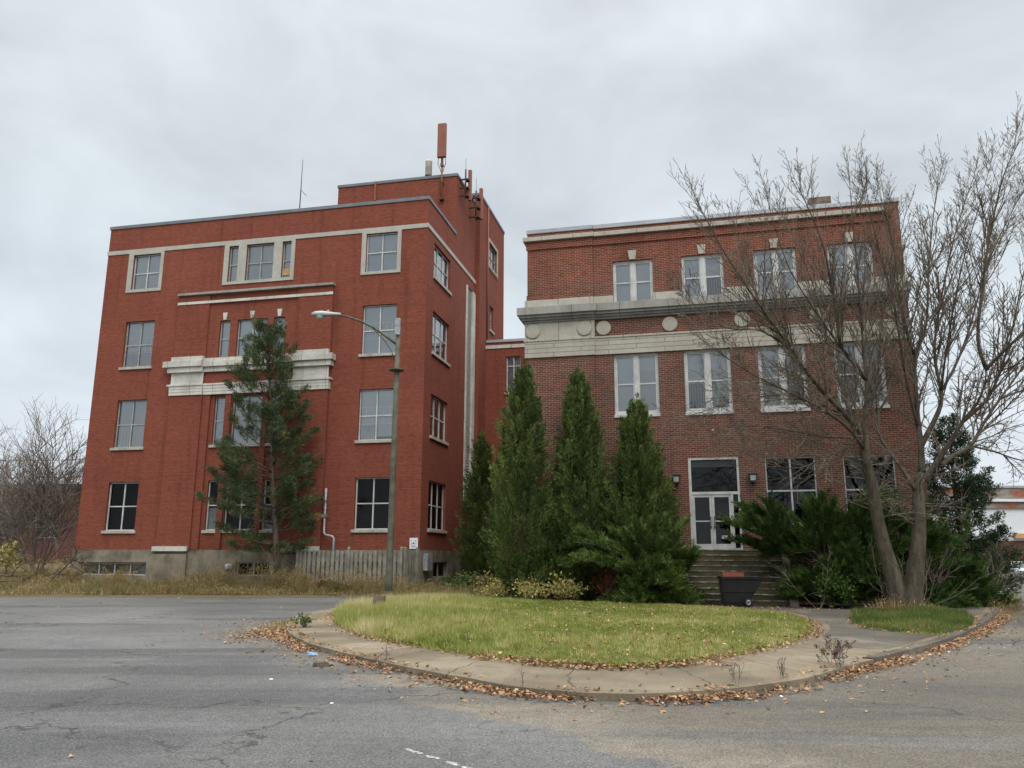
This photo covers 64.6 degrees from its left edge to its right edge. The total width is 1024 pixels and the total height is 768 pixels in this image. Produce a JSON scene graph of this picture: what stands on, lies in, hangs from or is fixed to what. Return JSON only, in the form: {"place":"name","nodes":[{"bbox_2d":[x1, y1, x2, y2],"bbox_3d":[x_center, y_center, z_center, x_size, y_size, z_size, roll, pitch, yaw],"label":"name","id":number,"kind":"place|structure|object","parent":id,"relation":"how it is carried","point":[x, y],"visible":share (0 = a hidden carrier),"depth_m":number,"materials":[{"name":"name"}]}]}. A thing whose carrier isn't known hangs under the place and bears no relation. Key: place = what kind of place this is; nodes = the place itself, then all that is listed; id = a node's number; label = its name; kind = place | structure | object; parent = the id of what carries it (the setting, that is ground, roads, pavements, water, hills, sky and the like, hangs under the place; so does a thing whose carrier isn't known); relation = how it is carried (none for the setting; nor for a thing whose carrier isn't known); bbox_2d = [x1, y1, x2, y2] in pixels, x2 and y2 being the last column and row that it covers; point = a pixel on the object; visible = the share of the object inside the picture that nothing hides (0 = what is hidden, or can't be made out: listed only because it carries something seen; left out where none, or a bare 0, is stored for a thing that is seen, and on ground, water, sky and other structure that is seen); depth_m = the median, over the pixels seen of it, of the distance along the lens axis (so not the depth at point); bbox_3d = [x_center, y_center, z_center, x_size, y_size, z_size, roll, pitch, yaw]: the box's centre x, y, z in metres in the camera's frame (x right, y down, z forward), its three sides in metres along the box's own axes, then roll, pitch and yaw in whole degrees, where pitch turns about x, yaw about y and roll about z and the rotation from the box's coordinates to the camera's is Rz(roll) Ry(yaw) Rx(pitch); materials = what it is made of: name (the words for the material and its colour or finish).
{"place":"outdoors","nodes":[
{"label":"outdoors","id":0,"kind":"place"},
{"bbox_2d":[0,548,30,564],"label":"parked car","id":1,"kind":"object","parent":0,"point":[25,557],"visible":0.21,"depth_m":68.93,"materials":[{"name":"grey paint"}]},
{"bbox_2d":[0,574,1023,767],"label":"road","id":2,"kind":"structure","parent":0,"point":[120,682],"depth_m":8.59,"materials":[{"name":"grey asphalt"}]},
{"bbox_2d":[312,661,329,666],"bbox_3d":[-2.856,4.191,12.139,0.274,0.069,0.104,3,-12,-11],"label":"wood chunk","id":3,"kind":"object","parent":2,"relation":"on","point":[321,664],"visible":1,"depth_m":12.11,"materials":[{"name":"brown wood"}]},
{"bbox_2d":[406,748,469,767],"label":"road marking","id":4,"kind":"object","parent":2,"relation":"on","point":[446,762],"visible":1,"depth_m":6.62,"materials":[{"name":"paint"}]},
{"bbox_2d":[0,552,1023,760],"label":"fallen leaves","id":5,"kind":"object","parent":2,"relation":"on","point":[994,623],"depth_m":12.42,"materials":[{"name":"brown plant"}]},
{"bbox_2d":[863,607,999,664],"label":"kerb","id":6,"kind":"structure","parent":2,"relation":"on","point":[901,651],"depth_m":14.64,"materials":[{"name":"grey concrete"}]},
{"bbox_2d":[971,541,1022,591],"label":"cane shrub","id":7,"kind":"object","parent":2,"relation":"on","point":[1001,569],"visible":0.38,"depth_m":27.28,"materials":[{"name":"green plant"}]},
{"bbox_2d":[1009,561,1023,576],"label":"parked car","id":8,"kind":"object","parent":2,"relation":"on","point":[1021,569],"visible":0.43,"depth_m":72.59,"materials":[{"name":"silver metal"}]},
{"bbox_2d":[0,563,1023,615],"bbox_3d":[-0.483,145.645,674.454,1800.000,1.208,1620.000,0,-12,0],"label":"ground","id":9,"kind":"structure","parent":0,"point":[72,594],"depth_m":33.23,"materials":[{"name":"brown plant"}]},
{"bbox_2d":[0,535,24,574],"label":"autumn bush","id":10,"kind":"object","parent":9,"relation":"on","point":[4,558],"visible":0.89,"depth_m":42.73,"materials":[{"name":"yellow plant"}]},
{"bbox_2d":[0,563,55,584],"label":"fallen branch","id":11,"kind":"object","parent":9,"relation":"on","point":[28,578],"visible":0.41,"depth_m":37.03,"materials":[{"name":"brown wood"}]},
{"bbox_2d":[0,436,78,552],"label":"leafless shrub","id":12,"kind":"object","parent":9,"relation":"on","point":[8,541],"visible":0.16,"depth_m":49.62,"materials":[{"name":"brown plant"}]},
{"bbox_2d":[0,484,81,562],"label":"factory building","id":13,"kind":"structure","parent":9,"relation":"on","point":[63,551],"depth_m":76.48,"materials":[{"name":"red brick"}]},
{"bbox_2d":[36,514,58,537],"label":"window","id":14,"kind":"structure","parent":13,"relation":"in","point":[44,514],"depth_m":77.03,"materials":[{"name":"grey glass"}]},
{"bbox_2d":[0,393,87,573],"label":"leafless shrub","id":15,"kind":"object","parent":9,"relation":"on","point":[37,515],"visible":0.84,"depth_m":45.06,"materials":[{"name":"grey plant"}]},
{"bbox_2d":[48,542,96,579],"bbox_3d":[-20.563,8.358,38.168,1.568,1.898,2.426,12,-17,-43],"label":"fallen branch","id":16,"kind":"object","parent":9,"relation":"on","point":[73,559],"visible":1,"depth_m":38.04,"materials":[{"name":"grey wood"}]},
{"bbox_2d":[194,314,328,580],"bbox_3d":[-11.492,2.962,37.633,6.008,12.937,5.472,0,-12,0],"label":"pine tree","id":17,"kind":"object","parent":9,"relation":"on","point":[271,411],"visible":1,"depth_m":37.35,"materials":[{"name":"green plant"}]},
{"bbox_2d":[70,173,527,585],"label":"brick building","id":18,"kind":"structure","parent":9,"relation":"on","point":[184,301],"depth_m":41.35,"materials":[{"name":"red brick"}]},
{"bbox_2d":[82,562,145,574],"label":"basement window","id":19,"kind":"structure","parent":18,"relation":"in","point":[131,566],"depth_m":40.66,"materials":[{"name":"grey glass"}]},
{"bbox_2d":[101,482,138,533],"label":"window","id":20,"kind":"structure","parent":18,"relation":"in","point":[107,531],"depth_m":41.26,"materials":[{"name":"white paint"}]},
{"bbox_2d":[110,400,146,450],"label":"window","id":21,"kind":"structure","parent":18,"relation":"in","point":[131,414],"depth_m":42.27,"materials":[{"name":"grey glass"}]},
{"bbox_2d":[118,321,154,369],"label":"window","id":22,"kind":"structure","parent":18,"relation":"in","point":[139,338],"depth_m":43.17,"materials":[{"name":"grey glass"}]},
{"bbox_2d":[132,254,160,289],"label":"window","id":23,"kind":"structure","parent":18,"relation":"in","point":[146,271],"depth_m":44.00,"materials":[{"name":"grey glass"}]},
{"bbox_2d":[201,481,216,532],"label":"window","id":24,"kind":"structure","parent":18,"relation":"in","point":[211,512],"depth_m":40.13,"materials":[{"name":"white paint"}]},
{"bbox_2d":[208,397,224,447],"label":"window","id":25,"kind":"structure","parent":18,"relation":"in","point":[220,402],"depth_m":41.15,"materials":[{"name":"grey glass"}]},
{"bbox_2d":[219,321,230,356],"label":"window","id":26,"kind":"structure","parent":18,"relation":"in","point":[225,325],"depth_m":41.96,"materials":[{"name":"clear glass"}]},
{"bbox_2d":[228,247,238,281],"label":"window","id":27,"kind":"structure","parent":18,"relation":"in","point":[234,252],"depth_m":42.87,"materials":[{"name":"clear glass"}]},
{"bbox_2d":[220,480,254,532],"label":"window","id":28,"kind":"structure","parent":18,"relation":"in","point":[251,480],"depth_m":39.76,"materials":[{"name":"white paint"}]},
{"bbox_2d":[231,395,262,446],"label":"window","id":29,"kind":"structure","parent":18,"relation":"in","point":[249,442],"depth_m":40.79,"materials":[{"name":"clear glass"}]},
{"bbox_2d":[236,319,266,355],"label":"window","id":30,"kind":"structure","parent":18,"relation":"in","point":[244,327],"depth_m":41.75,"materials":[{"name":"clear glass"}]},
{"bbox_2d":[237,562,267,575],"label":"basement window","id":31,"kind":"structure","parent":18,"relation":"in","point":[238,562],"depth_m":38.97,"materials":[{"name":"grey"}]},
{"bbox_2d":[246,244,273,279],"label":"window","id":32,"kind":"structure","parent":18,"relation":"in","point":[260,259],"depth_m":42.54,"materials":[{"name":"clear glass"}]},
{"bbox_2d":[258,480,272,532],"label":"window","id":33,"kind":"structure","parent":18,"relation":"in","point":[265,527],"depth_m":39.38,"materials":[{"name":"white paint"}]},
{"bbox_2d":[264,395,280,445],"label":"window","id":34,"kind":"structure","parent":18,"relation":"in","point":[266,444],"depth_m":40.33,"materials":[{"name":"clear glass"}]},
{"bbox_2d":[273,317,284,349],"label":"window","id":35,"kind":"structure","parent":18,"relation":"in","point":[283,317],"depth_m":41.36,"materials":[{"name":"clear glass"}]},
{"bbox_2d":[282,242,291,276],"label":"window","id":36,"kind":"structure","parent":18,"relation":"in","point":[287,245],"depth_m":42.22,"materials":[{"name":"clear glass"}]},
{"bbox_2d":[351,477,389,532],"bbox_3d":[-6.579,5.700,38.238,1.980,2.578,0.290,-3,-12,13],"label":"window","id":37,"kind":"structure","parent":18,"relation":"in","point":[357,530],"depth_m":38.24,"materials":[{"name":"white paint"}]},
{"bbox_2d":[355,389,393,443],"bbox_3d":[-6.558,1.546,39.160,1.980,2.648,0.352,-3,-12,13],"label":"window","id":38,"kind":"structure","parent":18,"relation":"in","point":[376,405],"depth_m":39.32,"materials":[{"name":"grey glass"}]},
{"bbox_2d":[358,304,396,356],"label":"window","id":39,"kind":"structure","parent":18,"relation":"in","point":[382,317],"depth_m":40.22,"materials":[{"name":"grey glass"}]},
{"bbox_2d":[366,232,397,271],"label":"window","id":40,"kind":"structure","parent":18,"relation":"in","point":[381,250],"depth_m":41.05,"materials":[{"name":"grey glass"}]},
{"bbox_2d":[409,538,417,548],"bbox_3d":[-4.519,7.330,37.270,0.400,0.500,0.036,-3,-12,13],"label":"wall sign","id":41,"kind":"object","parent":18,"relation":"attached to","point":[413,544],"visible":1,"depth_m":37.26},
{"bbox_2d":[425,159,431,175],"bbox_3d":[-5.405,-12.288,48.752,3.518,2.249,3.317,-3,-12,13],"label":"roof flue","id":42,"kind":"object","parent":18,"relation":"on","point":[428,167],"visible":0.52,"depth_m":48.49,"materials":[{"name":"metal"}]},
{"bbox_2d":[427,481,446,533],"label":"window","id":43,"kind":"structure","parent":18,"relation":"in","point":[430,529],"depth_m":40.36,"materials":[{"name":"white paint"}]},
{"bbox_2d":[429,395,448,445],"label":"window","id":44,"kind":"structure","parent":18,"relation":"in","point":[437,419],"depth_m":41.31,"materials":[{"name":"grey glass"}]},
{"bbox_2d":[433,562,444,577],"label":"basement window","id":45,"kind":"structure","parent":18,"relation":"in","point":[433,562],"depth_m":40.27,"materials":[{"name":"grey"}]},
{"bbox_2d":[431,313,450,366],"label":"window","id":46,"kind":"structure","parent":18,"relation":"in","point":[439,330],"depth_m":42.19,"materials":[{"name":"grey glass"}]},
{"bbox_2d":[437,123,446,200],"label":"panel antenna","id":47,"kind":"object","parent":18,"relation":"attached to","point":[442,141],"visible":1,"depth_m":46.34,"materials":[{"name":"plastic"}]},
{"bbox_2d":[433,245,451,295],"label":"window","id":48,"kind":"structure","parent":18,"relation":"in","point":[440,276],"depth_m":42.97,"materials":[{"name":"grey glass"}]},
{"bbox_2d":[460,521,467,572],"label":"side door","id":49,"kind":"structure","parent":18,"relation":"in","point":[461,521],"depth_m":44.22,"materials":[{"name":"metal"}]},
{"bbox_2d":[459,169,471,200],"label":"panel antenna","id":50,"kind":"object","parent":18,"relation":"attached to","point":[468,188],"visible":1,"depth_m":46.71,"materials":[{"name":"plastic"}]},
{"bbox_2d":[469,178,482,220],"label":"panel antenna","id":51,"kind":"object","parent":18,"relation":"attached to","point":[479,208],"visible":0.98,"depth_m":48.54,"materials":[{"name":"plastic"}]},
{"bbox_2d":[489,244,497,278],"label":"window","id":52,"kind":"structure","parent":18,"relation":"in","point":[491,252],"depth_m":52.96,"materials":[{"name":"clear glass"}]},
{"bbox_2d":[504,356,520,394],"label":"window","id":53,"kind":"structure","parent":18,"relation":"in","point":[512,362],"depth_m":49.41,"materials":[{"name":"grey glass"}]},
{"bbox_2d":[295,547,403,586],"bbox_3d":[-7.330,8.375,36.370,5.110,2.100,0.230,-3,-12,13],"label":"board fence","id":54,"kind":"object","parent":9,"relation":"on","point":[346,561],"visible":0.55,"depth_m":36.44,"materials":[{"name":"grey wood"}]},
{"bbox_2d":[311,310,403,594],"bbox_3d":[-6.018,2.515,30.649,3.680,11.090,0.591,0,-12,0],"label":"street lamp","id":55,"kind":"object","parent":9,"relation":"on","point":[321,315],"visible":0.97,"depth_m":30.65,"materials":[{"name":"metal"}]},
{"bbox_2d":[403,547,418,586],"bbox_3d":[-4.572,8.395,36.422,0.230,2.100,1.232,-5,-13,24],"label":"board fence","id":56,"kind":"object","parent":9,"relation":"on","point":[410,564],"visible":0.66,"depth_m":36.54,"materials":[{"name":"grey wood"}]},
{"bbox_2d":[436,567,479,589],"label":"perennial","id":57,"kind":"object","parent":9,"relation":"on","point":[462,579],"visible":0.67,"depth_m":31.16,"materials":[{"name":"green plant"}]},
{"bbox_2d":[449,428,503,585],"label":"conifer","id":58,"kind":"object","parent":9,"relation":"on","point":[474,557],"visible":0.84,"depth_m":40.22,"materials":[{"name":"green plant"}]},
{"bbox_2d":[468,567,494,592],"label":"perennial","id":59,"kind":"object","parent":9,"relation":"on","point":[483,579],"visible":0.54,"depth_m":31.05,"materials":[{"name":"green plant"}]},
{"bbox_2d":[0,552,1023,632],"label":"dry weeds","id":60,"kind":"object","parent":9,"relation":"on","point":[294,583],"visible":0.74,"depth_m":34.59,"materials":[{"name":"brown plant"}]},
{"bbox_2d":[477,358,564,599],"bbox_3d":[0.411,3.459,29.983,3.414,9.202,3.392,0,-12,0],"label":"conifer","id":61,"kind":"object","parent":9,"relation":"on","point":[522,398],"visible":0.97,"depth_m":29.44,"materials":[{"name":"green plant"}]},
{"bbox_2d":[538,363,617,600],"bbox_3d":[2.454,3.567,30.098,3.186,9.000,3.286,0,-12,0],"label":"conifer","id":62,"kind":"object","parent":9,"relation":"on","point":[576,423],"visible":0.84,"depth_m":29.80,"materials":[{"name":"green plant"}]},
{"bbox_2d":[600,392,694,595],"bbox_3d":[4.875,4.046,29.492,3.570,7.723,3.392,0,-12,0],"label":"conifer","id":63,"kind":"object","parent":9,"relation":"on","point":[632,461],"visible":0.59,"depth_m":29.26,"materials":[{"name":"green plant"}]},
{"bbox_2d":[517,196,928,606],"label":"brick building","id":64,"kind":"structure","parent":9,"relation":"on","point":[601,306],"depth_m":31.43,"materials":[{"name":"brick"}]},
{"bbox_2d":[613,260,653,301],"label":"window","id":65,"kind":"structure","parent":64,"relation":"in","point":[632,280],"depth_m":32.75,"materials":[{"name":"grey glass"}]},
{"bbox_2d":[614,353,659,414],"bbox_3d":[4.899,0.008,31.833,1.736,2.436,0.162,-3,-12,13],"label":"window","id":66,"kind":"structure","parent":64,"relation":"in","point":[633,373],"depth_m":31.89,"materials":[{"name":"grey glass"}]},
{"bbox_2d":[681,254,724,296],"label":"window","id":67,"kind":"structure","parent":64,"relation":"in","point":[701,264],"depth_m":32.12,"materials":[{"name":"grey glass"}]},
{"bbox_2d":[692,495,713,547],"bbox_3d":[7.082,5.090,30.072,0.702,1.954,0.144,-3,-12,13],"label":"door","id":68,"kind":"structure","parent":64,"relation":"in","point":[711,545],"depth_m":30.08,"materials":[{"name":"white paint"}]},
{"bbox_2d":[684,349,732,411],"bbox_3d":[7.551,-0.118,31.206,1.746,2.436,0.162,-3,-12,13],"label":"window","id":69,"kind":"structure","parent":64,"relation":"in","point":[693,361],"depth_m":31.25,"materials":[{"name":"grey glass"}]},
{"bbox_2d":[712,494,733,547],"bbox_3d":[7.768,5.057,29.909,0.698,1.954,0.144,-3,-12,13],"label":"door","id":70,"kind":"structure","parent":64,"relation":"in","point":[731,545],"depth_m":29.92,"materials":[{"name":"white paint"}]},
{"bbox_2d":[753,248,797,291],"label":"window","id":71,"kind":"structure","parent":64,"relation":"in","point":[759,255],"depth_m":31.50,"materials":[{"name":"grey glass"}]},
{"bbox_2d":[757,345,808,408],"bbox_3d":[10.215,-0.244,30.576,1.726,2.436,0.162,-3,-12,13],"label":"window","id":72,"kind":"structure","parent":64,"relation":"in","point":[765,352],"depth_m":30.65,"materials":[{"name":"grey glass"}]},
{"bbox_2d":[765,457,816,525],"bbox_3d":[10.195,3.931,29.534,1.950,2.538,0.200,-3,-12,13],"label":"window","id":73,"kind":"structure","parent":64,"relation":"in","point":[791,490],"depth_m":29.63,"materials":[{"name":"white paint"}]},
{"bbox_2d":[827,242,873,286],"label":"window","id":74,"kind":"structure","parent":64,"relation":"in","point":[848,250],"depth_m":30.87,"materials":[{"name":"grey glass"}]},
{"bbox_2d":[833,341,887,405],"bbox_3d":[12.861,-0.370,29.950,1.716,2.436,0.162,-3,-12,13],"label":"window","id":75,"kind":"structure","parent":64,"relation":"in","point":[850,347],"depth_m":30.03,"materials":[{"name":"grey glass"}]},
{"bbox_2d":[843,455,898,510],"bbox_3d":[12.826,3.751,28.992,1.726,2.396,0.070,-3,-12,13],"label":"window","id":76,"kind":"structure","parent":64,"relation":"in","point":[870,455],"depth_m":29.11,"materials":[{"name":"white paint"}]},
{"bbox_2d":[718,479,984,608],"bbox_3d":[11.154,5.232,26.385,8.324,4.512,4.572,0,-12,0],"label":"juniper shrub","id":77,"kind":"object","parent":9,"relation":"on","point":[822,525],"visible":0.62,"depth_m":26.27,"materials":[{"name":"green plant"}]},
{"bbox_2d":[924,553,1021,606],"bbox_3d":[15.017,6.476,27.565,3.739,2.563,3.060,0,-12,0],"label":"juniper shrub","id":78,"kind":"object","parent":9,"relation":"on","point":[984,591],"visible":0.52,"depth_m":26.60,"materials":[{"name":"green plant"}]},
{"bbox_2d":[924,413,1023,592],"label":"spruce tree","id":79,"kind":"object","parent":9,"relation":"on","point":[976,482],"visible":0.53,"depth_m":31.44,"materials":[{"name":"green plant"}]},
{"bbox_2d":[928,485,1023,573],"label":"warehouse","id":80,"kind":"structure","parent":9,"relation":"on","point":[1009,500],"depth_m":93.35,"materials":[{"name":"white metal"}]},
{"bbox_2d":[0,0,1023,485],"label":"sky","id":81,"kind":"structure","parent":0,"point":[564,113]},
{"bbox_2d":[328,590,813,668],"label":"lawn","id":82,"kind":"structure","parent":0,"point":[604,660],"depth_m":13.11,"materials":[{"name":"plant"}]},
{"bbox_2d":[373,595,385,604],"bbox_3d":[-3.818,6.300,23.195,0.407,0.517,0.408,0,-12,0],"label":"wooden stump","id":83,"kind":"object","parent":82,"relation":"on","point":[379,597],"visible":0.41,"depth_m":23.09,"materials":[{"name":"brown wood"}]},
{"bbox_2d":[473,573,511,597],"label":"perennial","id":84,"kind":"object","parent":82,"relation":"on","point":[494,589],"visible":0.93,"depth_m":28.25,"materials":[{"name":"yellow plant"}]},
{"bbox_2d":[508,576,552,598],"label":"perennial","id":85,"kind":"object","parent":82,"relation":"on","point":[525,588],"visible":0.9,"depth_m":27.63,"materials":[{"name":"yellow plant"}]},
{"bbox_2d":[532,570,587,600],"bbox_3d":[1.611,6.847,27.378,1.919,1.116,1.562,0,-12,0],"label":"perennial","id":86,"kind":"object","parent":82,"relation":"on","point":[558,589],"visible":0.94,"depth_m":27.23,"materials":[{"name":"yellow plant"}]},
{"bbox_2d":[556,508,714,605],"bbox_3d":[4.114,5.906,27.189,5.248,3.412,4.173,0,-12,0],"label":"juniper shrub","id":87,"kind":"object","parent":82,"relation":"on","point":[663,572],"visible":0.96,"depth_m":26.90,"materials":[{"name":"green plant"}]},
{"bbox_2d":[286,601,991,701],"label":"sidewalk","id":88,"kind":"structure","parent":0,"point":[757,667],"depth_m":11.24,"materials":[{"name":"concrete"}]},
{"bbox_2d":[289,611,312,626],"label":"kerb weed","id":89,"kind":"object","parent":88,"relation":"on","point":[305,621],"visible":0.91,"depth_m":17.86,"materials":[{"name":"green plant"}]},
{"bbox_2d":[475,572,534,597],"bbox_3d":[-0.256,7.319,29.373,2.267,0.997,0.039,-3,-12,13],"label":"railing","id":90,"kind":"object","parent":88,"relation":"on","point":[491,581],"visible":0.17,"depth_m":29.59,"materials":[{"name":"black metal"}]},
{"bbox_2d":[589,569,618,598],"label":"red shrub","id":91,"kind":"object","parent":88,"relation":"on","point":[607,582],"visible":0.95,"depth_m":27.39,"materials":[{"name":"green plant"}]},
{"bbox_2d":[723,658,746,686],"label":"dead weed","id":92,"kind":"object","parent":88,"relation":"on","point":[733,675],"visible":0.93,"depth_m":9.88,"materials":[{"name":"brown plant"}]},
{"bbox_2d":[777,657,786,676],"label":"dead weed","id":93,"kind":"object","parent":88,"relation":"on","point":[783,670],"visible":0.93,"depth_m":10.53,"materials":[{"name":"brown plant"}]},
{"bbox_2d":[814,634,856,666],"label":"dead weed","id":94,"kind":"object","parent":88,"relation":"on","point":[847,645],"visible":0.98,"depth_m":11.80,"materials":[{"name":"brown plant"}]},
{"bbox_2d":[722,604,984,648],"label":"path","id":95,"kind":"structure","parent":0,"point":[871,638],"depth_m":17.48,"materials":[{"name":"grey concrete"}]},
{"bbox_2d":[717,576,765,606],"bbox_3d":[7.412,6.680,26.134,1.416,0.960,0.836,-1,-12,5],"label":"tilt cart","id":96,"kind":"object","parent":95,"relation":"on","point":[738,590],"visible":0.98,"depth_m":25.85,"materials":[{"name":"black plastic"}]},
{"bbox_2d":[722,572,743,576],"bbox_3d":[7.187,6.554,26.186,0.697,0.941,0.238,-1,-12,5],"label":"brick red board","id":97,"kind":"object","parent":96,"relation":"on","point":[732,574],"visible":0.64,"depth_m":26.33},
{"bbox_2d":[770,546,834,607],"bbox_3d":[9.346,6.128,25.772,2.820,1.978,1.980,0,-12,0],"label":"cane shrub","id":98,"kind":"object","parent":95,"relation":"on","point":[810,579],"visible":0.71,"depth_m":25.34,"materials":[{"name":"brown plant"}]},
{"bbox_2d":[810,558,844,607],"bbox_3d":[9.841,6.216,25.414,1.287,1.628,1.333,-9,-15,38],"label":"leafy bush","id":99,"kind":"object","parent":95,"relation":"on","point":[831,579],"visible":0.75,"depth_m":25.24,"materials":[{"name":"green plant"}]},
{"bbox_2d":[826,573,863,607],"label":"leafy bush","id":100,"kind":"object","parent":95,"relation":"on","point":[849,590],"visible":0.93,"depth_m":24.93,"materials":[{"name":"green plant"}]},
{"bbox_2d":[859,614,956,634],"bbox_3d":[10.195,5.992,20.744,2.879,0.060,9.196,-6,-14,27],"label":"tree patch","id":101,"kind":"object","parent":95,"relation":"on","point":[921,632],"visible":0.13,"depth_m":16.92,"materials":[{"name":"green plant"}]},
{"bbox_2d":[652,93,1023,607],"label":"leafless tree","id":102,"kind":"object","parent":101,"relation":"on","point":[910,585],"visible":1,"depth_m":24.46,"materials":[{"name":"grey plant"}]},
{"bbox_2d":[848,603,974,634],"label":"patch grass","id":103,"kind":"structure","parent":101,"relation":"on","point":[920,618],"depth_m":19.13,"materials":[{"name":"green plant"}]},
{"bbox_2d":[924,549,964,594],"bbox_3d":[13.076,5.979,25.533,1.896,2.200,2.351,-4,-13,18],"label":"cane shrub","id":104,"kind":"object","parent":95,"relation":"on","point":[940,579],"visible":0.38,"depth_m":25.29,"materials":[{"name":"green plant"}]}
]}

